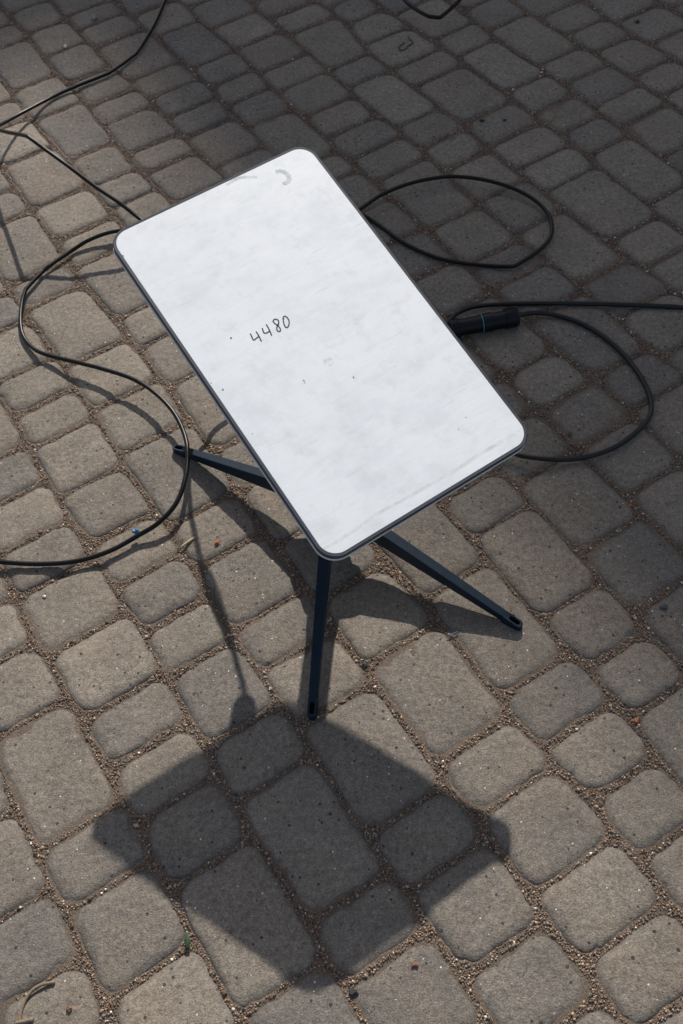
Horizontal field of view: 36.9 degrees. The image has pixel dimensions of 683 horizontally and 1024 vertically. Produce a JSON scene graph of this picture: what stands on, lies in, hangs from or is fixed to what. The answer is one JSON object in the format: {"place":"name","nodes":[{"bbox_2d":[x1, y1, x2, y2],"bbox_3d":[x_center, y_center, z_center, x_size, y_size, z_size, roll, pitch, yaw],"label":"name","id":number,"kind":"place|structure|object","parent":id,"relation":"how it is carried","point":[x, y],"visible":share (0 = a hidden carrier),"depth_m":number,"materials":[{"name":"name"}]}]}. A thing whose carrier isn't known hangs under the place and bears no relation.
{"place":"outdoors","nodes":[
{"label":"outdoors","id":0,"kind":"place"},
{"bbox_2d":[0,0,682,1023],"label":"pavement","id":1,"kind":"structure","parent":0,"point":[236,906],"depth_m":1.48,"materials":[{"name":"grey stone"}]},
{"bbox_2d":[16,1017,33,1023],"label":"twig","id":2,"kind":"object","parent":1,"relation":"on","point":[27,1020],"visible":1,"depth_m":1.17,"materials":[{"name":"beige wood"}]},
{"bbox_2d":[18,980,54,1019],"bbox_3d":[-0.358,0.564,1.188,0.018,0.004,0.058,31,63,24],"label":"twig","id":3,"kind":"object","parent":1,"relation":"on","point":[32,990],"visible":1,"depth_m":1.19,"materials":[{"name":"beige wood"}]},
{"bbox_2d":[90,14,98,20],"bbox_3d":[-0.583,-1.169,2.421,0.017,0.012,0.017,28,62,22],"label":"pebble","id":4,"kind":"object","parent":1,"relation":"on","point":[94,17],"visible":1,"depth_m":2.42,"materials":[{"name":"stone"}]},
{"bbox_2d":[180,536,196,547],"bbox_3d":[-0.230,0.045,1.539,0.030,0.004,0.004,-36,59,-19],"label":"straw","id":5,"kind":"object","parent":1,"relation":"on","point":[188,541],"visible":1,"depth_m":1.54,"materials":[{"name":"beige plant"}]},
{"bbox_2d":[0,0,553,565],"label":"cable","id":6,"kind":"object","parent":1,"relation":"on","point":[152,390],"visible":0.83,"depth_m":1.87,"materials":[{"name":"black rubber"}]},
{"bbox_2d":[113,147,526,720],"bbox_3d":[-0.013,-0.117,1.370,0.370,0.435,0.580,-24,56,-11],"label":"flat panel antenna","id":7,"kind":"object","parent":1,"relation":"on","point":[358,399],"visible":1,"depth_m":1.27,"materials":[{"name":"white plastic"}]},
{"bbox_2d":[0,0,682,1023],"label":"joint grit","id":8,"kind":"object","parent":1,"relation":"on","point":[332,628],"visible":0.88,"depth_m":1.49,"materials":[{"name":"sand"}]},
{"bbox_2d":[184,932,189,949],"bbox_3d":[-0.182,0.506,1.210,0.007,0.004,0.019,-7,55,0],"label":"leaf","id":9,"kind":"object","parent":8,"relation":"on","point":[187,940],"visible":1,"depth_m":1.21,"materials":[{"name":"green plant"}]},
{"bbox_2d":[349,989,358,995],"bbox_3d":[0.014,0.548,1.169,0.011,0.008,0.008,-7,55,0],"label":"pebble","id":10,"kind":"object","parent":8,"relation":"on","point":[353,992],"visible":1,"depth_m":1.17,"materials":[{"name":"black stone"}]},
{"bbox_2d":[361,663,368,667],"bbox_3d":[0.032,0.210,1.405,0.010,0.008,0.008,-7,55,0],"label":"pebble","id":11,"kind":"object","parent":8,"relation":"on","point":[364,665],"visible":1,"depth_m":1.40,"materials":[{"name":"black stone"}]},
{"bbox_2d":[398,36,412,50],"bbox_3d":[0.144,-1.034,2.262,0.024,0.002,0.056,22,60,19],"label":"wire","id":12,"kind":"object","parent":1,"relation":"on","point":[403,43],"visible":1,"depth_m":2.26,"materials":[{"name":"black"}]},
{"bbox_2d":[411,961,418,967],"bbox_3d":[0.084,0.520,1.179,0.009,0.005,0.007,-7,55,0],"label":"pebble","id":13,"kind":"object","parent":1,"relation":"on","point":[414,964],"visible":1,"depth_m":1.18,"materials":[{"name":"brown stone"}]},
{"bbox_2d":[403,0,461,19],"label":"cable","id":14,"kind":"object","parent":1,"relation":"on","point":[430,16],"visible":1,"depth_m":2.28,"materials":[{"name":"black rubber"}]},
{"bbox_2d":[445,301,682,461],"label":"extension cable","id":15,"kind":"object","parent":1,"relation":"on","point":[507,318],"visible":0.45,"depth_m":1.72,"materials":[{"name":"black rubber"}]},
{"bbox_2d":[660,604,667,609],"bbox_3d":[0.446,0.131,1.418,0.010,0.007,0.009,9,56,11],"label":"pebble","id":16,"kind":"object","parent":1,"relation":"on","point":[664,606],"visible":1,"depth_m":1.42,"materials":[{"name":"stone"}]}
]}

